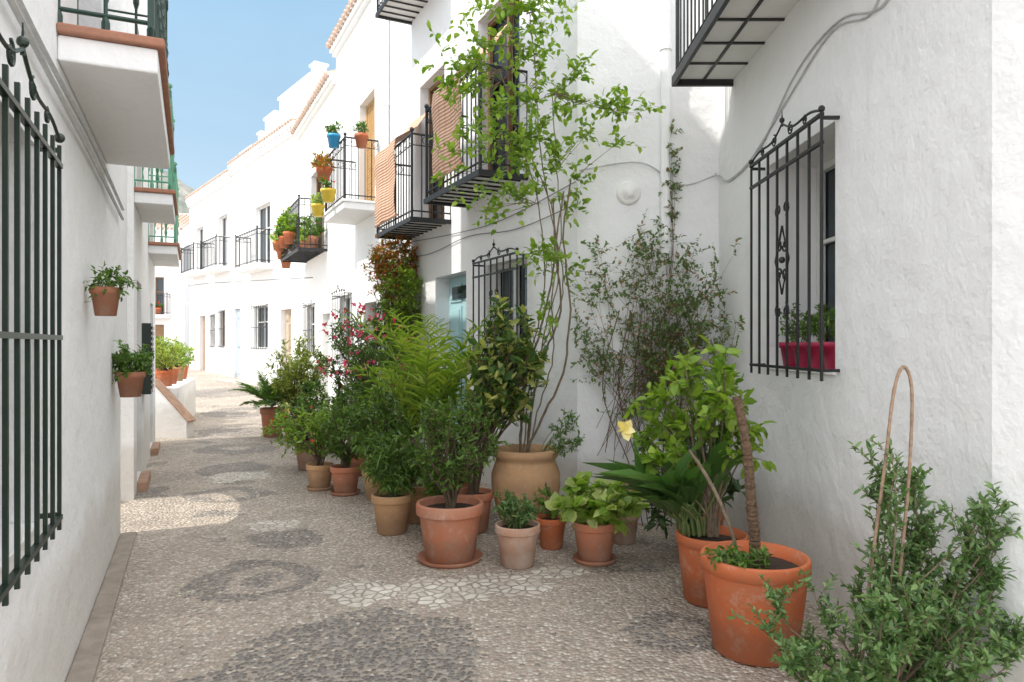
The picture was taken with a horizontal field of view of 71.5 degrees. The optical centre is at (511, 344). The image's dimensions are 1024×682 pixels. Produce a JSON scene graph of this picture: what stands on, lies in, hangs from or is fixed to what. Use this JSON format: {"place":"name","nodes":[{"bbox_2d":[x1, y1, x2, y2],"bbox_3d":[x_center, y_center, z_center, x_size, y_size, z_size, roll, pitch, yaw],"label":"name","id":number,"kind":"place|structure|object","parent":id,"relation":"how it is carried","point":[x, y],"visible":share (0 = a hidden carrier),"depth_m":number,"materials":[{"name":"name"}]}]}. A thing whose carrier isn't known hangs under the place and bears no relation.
{"place":"outdoors","nodes":[
{"label":"outdoors","id":0,"kind":"place"},
{"bbox_2d":[155,169,194,213],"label":"hill","id":1,"kind":"structure","parent":0,"point":[185,190],"depth_m":206.78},
{"bbox_2d":[212,379,270,389],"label":"pavement","id":2,"kind":"structure","parent":0,"point":[244,381],"depth_m":22.04,"materials":[{"name":"stone"}]},
{"bbox_2d":[163,0,348,189],"label":"sky","id":3,"kind":"structure","parent":0,"point":[230,62],"materials":[{"name":"blue"}]},
{"bbox_2d":[277,402,288,427],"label":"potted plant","id":4,"kind":"object","parent":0,"point":[284,409],"visible":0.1,"depth_m":13.51,"materials":[{"name":"green plant"}]},
{"bbox_2d":[281,402,293,411],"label":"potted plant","id":5,"kind":"object","parent":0,"point":[287,405],"visible":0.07,"depth_m":13.02,"materials":[{"name":"green plant"}]},
{"bbox_2d":[416,466,457,496],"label":"potted plant","id":6,"kind":"object","parent":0,"point":[430,491],"visible":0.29,"depth_m":5.69,"materials":[{"name":"green plant"}]},
{"bbox_2d":[94,365,867,681],"bbox_3d":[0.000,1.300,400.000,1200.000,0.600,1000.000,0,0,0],"label":"ground","id":7,"kind":"structure","parent":0,"point":[252,558],"depth_m":4.49,"materials":[{"name":"stone"}]},
{"bbox_2d":[0,0,174,681],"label":"house","id":8,"kind":"structure","parent":7,"relation":"on","point":[60,438],"depth_m":3.18,"materials":[{"name":"white paint"}]},
{"bbox_2d":[0,22,64,605],"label":"window","id":9,"kind":"structure","parent":8,"relation":"in","point":[12,536],"depth_m":2.25,"materials":[{"name":"black metal"}]},
{"bbox_2d":[7,0,123,219],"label":"electric cable","id":10,"kind":"object","parent":8,"relation":"attached to","point":[21,14],"visible":1,"depth_m":3.01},
{"bbox_2d":[77,0,78,24],"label":"window","id":11,"kind":"structure","parent":8,"relation":"in","point":[77,0],"depth_m":4.62,"materials":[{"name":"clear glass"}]},
{"bbox_2d":[83,261,141,315],"bbox_3d":[-2.267,-0.318,4.000,0.309,0.317,0.214,0,0,-13],"label":"flower pot","id":12,"kind":"object","parent":8,"relation":"attached to","point":[106,295],"visible":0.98,"depth_m":3.97,"materials":[{"name":"ceramic"}]},
{"bbox_2d":[111,340,154,396],"bbox_3d":[-2.903,0.183,5.402,0.350,0.434,0.327,0,0,26],"label":"flower pot","id":13,"kind":"object","parent":8,"relation":"attached to","point":[130,380],"visible":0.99,"depth_m":5.34,"materials":[{"name":"ceramic"}]},
{"bbox_2d":[65,532,136,681],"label":"kerb","id":14,"kind":"structure","parent":7,"relation":"on","point":[85,664],"depth_m":4.10,"materials":[{"name":"stone"}]},
{"bbox_2d":[121,0,177,500],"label":"house","id":15,"kind":"structure","parent":7,"relation":"on","point":[151,204],"depth_m":7.47,"materials":[{"name":"white paint"}]},
{"bbox_2d":[121,0,126,346],"bbox_3d":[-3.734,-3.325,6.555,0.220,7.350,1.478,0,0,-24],"label":"drainpipe","id":16,"kind":"object","parent":15,"relation":"attached to","point":[124,229],"visible":0.03,"depth_m":6.99,"materials":[{"name":"white metal"}]},
{"bbox_2d":[142,323,153,394],"bbox_3d":[-4.449,0.175,8.695,0.112,0.850,0.500,0,0,-24],"label":"shutter","id":17,"kind":"object","parent":15,"relation":"attached to","point":[148,339],"depth_m":8.47,"materials":[{"name":"metal"}]},
{"bbox_2d":[145,0,180,467],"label":"house","id":18,"kind":"structure","parent":7,"relation":"on","point":[164,254],"depth_m":10.01,"materials":[{"name":"white paint"}]},
{"bbox_2d":[155,213,189,364],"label":"house","id":19,"kind":"structure","parent":7,"relation":"on","point":[172,296],"depth_m":32.96,"materials":[{"name":"white paint"}]},
{"bbox_2d":[155,302,163,313],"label":"flower pot","id":20,"kind":"object","parent":19,"relation":"hanging from","point":[158,309],"visible":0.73,"depth_m":32.43,"materials":[{"name":"orange ceramic"}]},
{"bbox_2d":[155,277,163,313],"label":"window","id":21,"kind":"structure","parent":19,"relation":"in","point":[159,281],"depth_m":33.00,"materials":[{"name":"grey glass"}]},
{"bbox_2d":[155,325,163,364],"bbox_3d":[-16.504,0.101,32.951,0.796,1.998,0.075,0,0,-7],"label":"door","id":22,"kind":"structure","parent":19,"relation":"in","point":[159,329],"depth_m":32.94,"materials":[{"name":"brown wood"}]},
{"bbox_2d":[155,379,195,437],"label":"garden wall","id":23,"kind":"structure","parent":7,"relation":"on","point":[174,418],"depth_m":12.05,"materials":[{"name":"white paint"}]},
{"bbox_2d":[167,378,195,415],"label":"wall","id":24,"kind":"structure","parent":7,"relation":"on","point":[183,392],"depth_m":13.98,"materials":[{"name":"white paint"}]},
{"bbox_2d":[155,336,171,378],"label":"potted plant","id":25,"kind":"object","parent":24,"relation":"on","point":[156,369],"visible":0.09,"depth_m":13.86,"materials":[{"name":"green plant"}]},
{"bbox_2d":[155,339,182,386],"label":"potted plant","id":26,"kind":"object","parent":24,"relation":"on","point":[164,375],"visible":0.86,"depth_m":12.57,"materials":[{"name":"green plant"}]},
{"bbox_2d":[156,335,191,383],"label":"potted plant","id":27,"kind":"object","parent":24,"relation":"on","point":[176,371],"visible":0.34,"depth_m":13.39,"materials":[{"name":"green plant"}]},
{"bbox_2d":[163,340,193,380],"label":"potted plant","id":28,"kind":"object","parent":24,"relation":"on","point":[180,374],"visible":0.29,"depth_m":14.48,"materials":[{"name":"green plant"}]},
{"bbox_2d":[168,335,196,378],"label":"potted plant","id":29,"kind":"object","parent":24,"relation":"on","point":[186,368],"visible":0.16,"depth_m":15.25,"materials":[{"name":"green plant"}]},
{"bbox_2d":[179,169,231,376],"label":"house","id":30,"kind":"structure","parent":7,"relation":"on","point":[209,251],"depth_m":26.40,"materials":[{"name":"white paint"}]},
{"bbox_2d":[199,227,203,269],"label":"window","id":31,"kind":"structure","parent":30,"relation":"in","point":[201,231],"depth_m":28.43,"materials":[{"name":"grey glass"}]},
{"bbox_2d":[204,316,204,369],"bbox_3d":[-11.957,0.001,27.754,0.143,2.198,0.796,0,0,-37],"label":"door","id":32,"kind":"structure","parent":30,"relation":"in","point":[204,316],"depth_m":27.88,"materials":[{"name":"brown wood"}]},
{"bbox_2d":[208,312,214,347],"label":"window","id":33,"kind":"structure","parent":30,"relation":"in","point":[212,316],"depth_m":26.45,"materials":[{"name":"grey glass"}]},
{"bbox_2d":[218,308,224,347],"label":"window","id":34,"kind":"structure","parent":30,"relation":"in","point":[221,314],"depth_m":25.58,"materials":[{"name":"grey glass"}]},
{"bbox_2d":[222,216,226,265],"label":"window","id":35,"kind":"structure","parent":30,"relation":"in","point":[224,220],"depth_m":25.85,"materials":[{"name":"grey glass"}]},
{"bbox_2d":[239,131,264,153],"bbox_3d":[-9.026,-6.780,26.340,1.700,1.960,1.500,0,0,-37],"label":"roof turret","id":36,"kind":"object","parent":30,"relation":"on","point":[260,134],"visible":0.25,"depth_m":25.95,"materials":[{"name":"white paint"}]},
{"bbox_2d":[227,367,296,437],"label":"potted plant","id":37,"kind":"object","parent":7,"relation":"on","point":[264,393],"visible":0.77,"depth_m":12.14,"materials":[{"name":"green plant"}]},
{"bbox_2d":[227,118,297,382],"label":"house","id":38,"kind":"structure","parent":7,"relation":"on","point":[263,171],"depth_m":21.96,"materials":[{"name":"white paint"}]},
{"bbox_2d":[237,309,239,377],"bbox_3d":[-9.244,-0.024,24.103,0.143,2.348,0.696,0,0,-37],"label":"door","id":39,"kind":"structure","parent":38,"relation":"in","point":[238,310],"depth_m":24.16,"materials":[{"name":"grey paint"}]},
{"bbox_2d":[189,277,312,286],"bbox_3d":[-9.440,-1.920,22.153,1.827,0.780,13.649,0,0,-35],"label":"electric cable","id":40,"kind":"object","parent":38,"relation":"attached to","point":[249,280],"visible":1,"depth_m":17.39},
{"bbox_2d":[251,302,268,349],"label":"window","id":41,"kind":"structure","parent":38,"relation":"in","point":[261,327],"depth_m":22.15,"materials":[{"name":"grey glass"}]},
{"bbox_2d":[259,204,269,262],"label":"window","id":42,"kind":"structure","parent":38,"relation":"in","point":[264,212],"depth_m":22.32,"materials":[{"name":"grey glass"}]},
{"bbox_2d":[263,110,279,134],"bbox_3d":[-7.249,-7.030,23.671,1.700,2.260,1.100,0,0,-37],"label":"roof turret","id":43,"kind":"object","parent":38,"relation":"on","point":[272,120],"visible":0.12,"depth_m":23.01,"materials":[{"name":"white paint"}]},
{"bbox_2d":[286,309,291,371],"bbox_3d":[-6.360,0.076,20.391,0.143,2.148,0.896,0,0,-37],"label":"door","id":44,"kind":"structure","parent":38,"relation":"in","point":[288,312],"depth_m":20.49,"materials":[{"name":"brown wood"}]},
{"bbox_2d":[278,61,328,125],"bbox_3d":[-5.918,-7.180,21.920,1.700,2.560,2.700,0,0,-37],"label":"roof turret","id":45,"kind":"object","parent":38,"relation":"on","point":[293,99],"visible":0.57,"depth_m":21.33,"materials":[{"name":"white paint"}]},
{"bbox_2d":[269,394,329,470],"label":"potted plant","id":46,"kind":"object","parent":7,"relation":"on","point":[304,459],"visible":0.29,"depth_m":8.96,"materials":[{"name":"green plant"}]},
{"bbox_2d":[264,332,335,435],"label":"potted plant","id":47,"kind":"object","parent":7,"relation":"on","point":[300,374],"visible":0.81,"depth_m":11.85,"materials":[{"name":"green plant"}]},
{"bbox_2d":[260,401,348,491],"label":"potted plant","id":48,"kind":"object","parent":7,"relation":"on","point":[319,474],"visible":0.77,"depth_m":7.78,"materials":[{"name":"green plant"}]},
{"bbox_2d":[281,69,335,409],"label":"house","id":49,"kind":"structure","parent":7,"relation":"on","point":[317,114],"depth_m":16.99,"materials":[{"name":"white paint"}]},
{"bbox_2d":[269,232,276,250],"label":"flower pot","id":50,"kind":"object","parent":49,"relation":"attached to","point":[273,241],"visible":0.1,"depth_m":18.09,"materials":[{"name":"orange ceramic"}]},
{"bbox_2d":[270,219,285,251],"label":"flower pot","id":51,"kind":"object","parent":49,"relation":"on","point":[277,245],"visible":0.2,"depth_m":17.47,"materials":[{"name":"orange ceramic"}]},
{"bbox_2d":[273,217,289,247],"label":"flower pot","id":52,"kind":"object","parent":49,"relation":"on","point":[280,236],"visible":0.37,"depth_m":16.78,"materials":[{"name":"orange ceramic"}]},
{"bbox_2d":[277,253,290,268],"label":"flower pot","id":53,"kind":"object","parent":49,"relation":"hanging from","point":[286,265],"visible":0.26,"depth_m":18.17,"materials":[{"name":"orange ceramic"}]},
{"bbox_2d":[276,206,302,243],"bbox_3d":[-5.062,-2.724,16.188,0.604,0.868,0.542,0,0,-15],"label":"flower pot","id":54,"kind":"object","parent":49,"relation":"on","point":[289,234],"visible":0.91,"depth_m":16.13,"materials":[{"name":"orange ceramic"}]},
{"bbox_2d":[300,216,316,247],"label":"flower pot","id":55,"kind":"object","parent":49,"relation":"on","point":[302,239],"visible":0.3,"depth_m":16.64,"materials":[{"name":"ceramic"}]},
{"bbox_2d":[302,300,314,356],"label":"window","id":56,"kind":"structure","parent":49,"relation":"in","point":[312,306],"depth_m":17.97,"materials":[{"name":"white glass"}]},
{"bbox_2d":[300,213,325,247],"bbox_3d":[-4.508,-2.583,16.084,0.573,0.827,0.513,0,0,39],"label":"flower pot","id":57,"kind":"object","parent":49,"relation":"on","point":[315,236],"visible":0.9,"depth_m":15.98,"materials":[{"name":"ceramic"}]},
{"bbox_2d":[316,176,323,248],"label":"window","id":58,"kind":"structure","parent":49,"relation":"in","point":[318,184],"depth_m":17.79,"materials":[{"name":"brown glass"}]},
{"bbox_2d":[328,314,329,405],"bbox_3d":[-4.122,0.391,16.247,0.143,2.178,0.896,0,0,-26],"label":"door","id":59,"kind":"structure","parent":49,"relation":"in","point":[329,314],"depth_m":16.52,"materials":[{"name":"metal"}]},
{"bbox_2d":[291,377,352,451],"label":"potted plant","id":60,"kind":"object","parent":7,"relation":"on","point":[308,390],"visible":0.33,"depth_m":10.43,"materials":[{"name":"green plant"}]},
{"bbox_2d":[310,402,375,496],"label":"potted plant","id":61,"kind":"object","parent":7,"relation":"on","point":[345,479],"visible":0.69,"depth_m":7.50,"materials":[{"name":"green plant"}]},
{"bbox_2d":[311,376,394,475],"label":"potted plant","id":62,"kind":"object","parent":7,"relation":"on","point":[352,386],"visible":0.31,"depth_m":8.56,"materials":[{"name":"green plant"}]},
{"bbox_2d":[323,0,383,417],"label":"house","id":63,"kind":"structure","parent":7,"relation":"on","point":[355,44],"depth_m":13.43,"materials":[{"name":"white paint"}]},
{"bbox_2d":[308,192,324,216],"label":"flower pot","id":64,"kind":"object","parent":63,"relation":"attached to","point":[317,207],"visible":0.92,"depth_m":13.28,"materials":[{"name":"yellow ceramic"}]},
{"bbox_2d":[309,151,332,180],"bbox_3d":[-3.445,-3.236,12.890,0.495,0.572,0.508,0,0,17],"label":"flower pot","id":65,"kind":"object","parent":63,"relation":"hanging from","point":[321,167],"visible":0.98,"depth_m":12.78,"materials":[{"name":"orange ceramic"}]},
{"bbox_2d":[318,174,336,202],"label":"flower pot","id":66,"kind":"object","parent":63,"relation":"attached to","point":[328,192],"visible":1,"depth_m":12.42,"materials":[{"name":"yellow ceramic"}]},
{"bbox_2d":[324,121,343,148],"bbox_3d":[-3.082,-3.633,12.341,0.345,0.466,0.319,0,0,0],"label":"flower pot","id":67,"kind":"object","parent":63,"relation":"attached to","point":[334,137],"visible":1,"depth_m":12.26,"materials":[{"name":"blue ceramic"}]},
{"bbox_2d":[331,285,351,365],"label":"window","id":68,"kind":"structure","parent":63,"relation":"in","point":[347,299],"depth_m":14.46,"materials":[{"name":"black glass"}]},
{"bbox_2d":[349,121,368,148],"bbox_3d":[-2.613,-3.587,12.085,0.349,0.473,0.304,0,0,0],"label":"flower pot","id":69,"kind":"object","parent":63,"relation":"on","point":[361,136],"visible":1,"depth_m":12.04,"materials":[{"name":"orange ceramic"}]},
{"bbox_2d":[366,98,374,200],"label":"window","id":70,"kind":"structure","parent":63,"relation":"in","point":[370,109],"depth_m":13.28,"materials":[{"name":"beige wood"}]},
{"bbox_2d":[311,302,410,445],"bbox_3d":[-2.129,0.497,10.160,1.434,2.205,1.050,0,0,0],"label":"potted plant","id":71,"kind":"object","parent":7,"relation":"on","point":[339,372],"visible":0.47,"depth_m":10.09,"materials":[{"name":"green plant"}]},
{"bbox_2d":[339,383,410,499],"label":"potted plant","id":72,"kind":"object","parent":7,"relation":"on","point":[383,417],"visible":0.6,"depth_m":7.26,"materials":[{"name":"green plant"}]},
{"bbox_2d":[341,313,413,464],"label":"potted plant","id":73,"kind":"object","parent":7,"relation":"on","point":[361,356],"visible":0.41,"depth_m":9.15,"materials":[{"name":"green plant"}]},
{"bbox_2d":[351,424,425,535],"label":"potted plant","id":74,"kind":"object","parent":7,"relation":"on","point":[391,501],"visible":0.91,"depth_m":5.94,"materials":[{"name":"green plant"}]},
{"bbox_2d":[356,358,426,478],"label":"potted plant","id":75,"kind":"object","parent":7,"relation":"on","point":[416,429],"visible":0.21,"depth_m":7.74,"materials":[{"name":"green plant"}]},
{"bbox_2d":[333,302,516,523],"bbox_3d":[-0.614,0.602,6.152,1.793,1.997,1.787,0,0,0],"label":"potted plant","id":76,"kind":"object","parent":7,"relation":"on","point":[428,381],"visible":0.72,"depth_m":6.08,"materials":[{"name":"green plant"}]},
{"bbox_2d":[393,394,515,568],"bbox_3d":[-0.437,0.987,5.282,0.743,1.226,0.687,0,0,36],"label":"potted plant","id":77,"kind":"object","parent":7,"relation":"on","point":[449,519],"visible":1,"depth_m":5.17,"materials":[{"name":"green plant"}]},
{"bbox_2d":[438,372,493,488],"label":"potted plant","id":78,"kind":"object","parent":7,"relation":"on","point":[465,484],"visible":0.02,"depth_m":6.95,"materials":[{"name":"green plant"}]},
{"bbox_2d":[457,291,550,533],"bbox_3d":[-0.082,0.570,5.948,0.836,2.060,0.763,0,0,0],"label":"potted plant","id":79,"kind":"object","parent":7,"relation":"on","point":[504,395],"visible":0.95,"depth_m":5.82,"materials":[{"name":"green plant"}]},
{"bbox_2d":[492,488,544,569],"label":"potted plant","id":80,"kind":"object","parent":7,"relation":"on","point":[517,533],"visible":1,"depth_m":5.05,"materials":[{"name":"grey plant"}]},
{"bbox_2d":[413,0,665,520],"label":"potted plant","id":81,"kind":"object","parent":7,"relation":"on","point":[528,469],"visible":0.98,"depth_m":6.00,"materials":[{"name":"green plant"}]},
{"bbox_2d":[374,0,718,522],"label":"house","id":82,"kind":"structure","parent":7,"relation":"on","point":[633,41],"depth_m":6.57,"materials":[{"name":"white paint"}]},
{"bbox_2d":[364,291,411,434],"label":"climbing plant","id":83,"kind":"object","parent":82,"relation":"attached to","point":[376,308],"visible":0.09,"depth_m":10.37,"materials":[{"name":"pink plant"}]},
{"bbox_2d":[360,230,418,439],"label":"climbing plant","id":84,"kind":"object","parent":82,"relation":"attached to","point":[379,268],"visible":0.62,"depth_m":10.23,"materials":[{"name":"green plant"}]},
{"bbox_2d":[377,252,423,437],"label":"climbing plant","id":85,"kind":"object","parent":82,"relation":"attached to","point":[412,290],"visible":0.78,"depth_m":10.06,"materials":[{"name":"green plant"}]},
{"bbox_2d":[429,74,444,218],"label":"window","id":86,"kind":"structure","parent":82,"relation":"in","point":[435,208],"depth_m":10.23,"materials":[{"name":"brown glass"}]},
{"bbox_2d":[449,275,465,446],"bbox_3d":[-0.617,0.291,9.279,0.081,2.378,1.096,0,0,-26],"label":"door","id":87,"kind":"structure","parent":82,"relation":"in","point":[457,285],"depth_m":9.41,"materials":[{"name":"teal paint"}]},
{"bbox_2d":[398,181,575,257],"bbox_3d":[-0.709,-1.400,8.956,0.010,0.409,5.801,0,0,-26],"label":"electric cable","id":88,"kind":"object","parent":82,"relation":"attached to","point":[490,224],"visible":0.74,"depth_m":7.81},
{"bbox_2d":[472,240,529,387],"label":"window","id":89,"kind":"structure","parent":82,"relation":"in","point":[510,281],"depth_m":7.74,"materials":[{"name":"black metal"}]},
{"bbox_2d":[488,0,519,172],"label":"window","id":90,"kind":"structure","parent":82,"relation":"in","point":[494,57],"depth_m":8.13,"materials":[{"name":"brown glass"}]},
{"bbox_2d":[533,483,566,549],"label":"potted plant","id":91,"kind":"object","parent":7,"relation":"on","point":[551,534],"visible":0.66,"depth_m":5.52,"materials":[{"name":"green plant"}]},
{"bbox_2d":[544,470,649,566],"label":"potted plant","id":92,"kind":"object","parent":7,"relation":"on","point":[594,513],"visible":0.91,"depth_m":5.11,"materials":[{"name":"green plant"}]},
{"bbox_2d":[604,480,645,544],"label":"potted plant","id":93,"kind":"object","parent":7,"relation":"on","point":[620,538],"visible":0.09,"depth_m":5.66,"materials":[{"name":"beige plant"}]},
{"bbox_2d":[569,119,745,525],"bbox_3d":[1.161,-0.200,5.892,1.353,3.603,0.989,0,0,0],"label":"climbing plant","id":94,"kind":"object","parent":7,"relation":"on","point":[645,357],"visible":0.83,"depth_m":6.17,"materials":[{"name":"green plant"}]},
{"bbox_2d":[582,334,776,607],"bbox_3d":[1.015,0.769,4.402,1.022,1.662,0.894,0,0,-26],"label":"potted plant","id":95,"kind":"object","parent":7,"relation":"on","point":[676,486],"visible":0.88,"depth_m":4.40,"materials":[{"name":"green plant"}]},
{"bbox_2d":[631,415,744,539],"bbox_3d":[1.347,1.067,5.425,0.834,1.065,0.739,0,0,-23],"label":"potted plant","id":96,"kind":"object","parent":7,"relation":"on","point":[734,485],"visible":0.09,"depth_m":5.32,"materials":[{"name":"green plant"}]},
{"bbox_2d":[688,397,811,666],"bbox_3d":[1.242,0.939,3.720,0.603,1.322,0.550,0,0,0],"label":"potted plant","id":97,"kind":"object","parent":7,"relation":"on","point":[733,568],"visible":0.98,"depth_m":3.57,"materials":[{"name":"orange plant"}]},
{"bbox_2d":[672,0,1023,681],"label":"house","id":98,"kind":"structure","parent":7,"relation":"on","point":[872,192],"depth_m":3.68,"materials":[{"name":"white paint"}]},
{"bbox_2d":[579,0,887,185],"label":"electric cable","id":99,"kind":"object","parent":98,"relation":"attached to","point":[874,9],"visible":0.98,"depth_m":4.66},
{"bbox_2d":[779,303,806,366],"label":"potted plant","id":100,"kind":"object","parent":98,"relation":"on","point":[791,360],"visible":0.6,"depth_m":4.88,"materials":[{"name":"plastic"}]},
{"bbox_2d":[749,105,839,380],"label":"window","id":101,"kind":"structure","parent":98,"relation":"in","point":[825,173],"depth_m":4.69,"materials":[{"name":"black metal"}]},
{"bbox_2d":[791,311,818,367],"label":"potted plant","id":102,"kind":"object","parent":98,"relation":"on","point":[802,356],"visible":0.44,"depth_m":4.64,"materials":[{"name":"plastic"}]},
{"bbox_2d":[804,302,834,368],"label":"potted plant","id":103,"kind":"object","parent":98,"relation":"on","point":[815,354],"visible":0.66,"depth_m":4.42,"materials":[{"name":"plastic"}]},
{"bbox_2d":[823,307,834,368],"bbox_3d":[1.932,-0.035,4.242,0.207,0.384,0.236,0,0,0],"label":"flower pot","id":104,"kind":"object","parent":98,"relation":"on","point":[829,354],"visible":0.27,"depth_m":4.21,"materials":[{"name":"plastic"}]},
{"bbox_2d":[727,434,1023,681],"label":"shrub","id":105,"kind":"object","parent":7,"relation":"on","point":[925,636],"visible":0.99,"depth_m":2.65,"materials":[{"name":"green plant"}]},
{"bbox_2d":[860,365,913,677],"bbox_3d":[1.460,0.842,2.780,0.248,1.517,0.046,0,0,-8],"label":"plant hoop","id":106,"kind":"object","parent":7,"relation":"on","point":[897,376],"visible":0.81,"depth_m":2.79,"materials":[{"name":"wood"}]}
]}

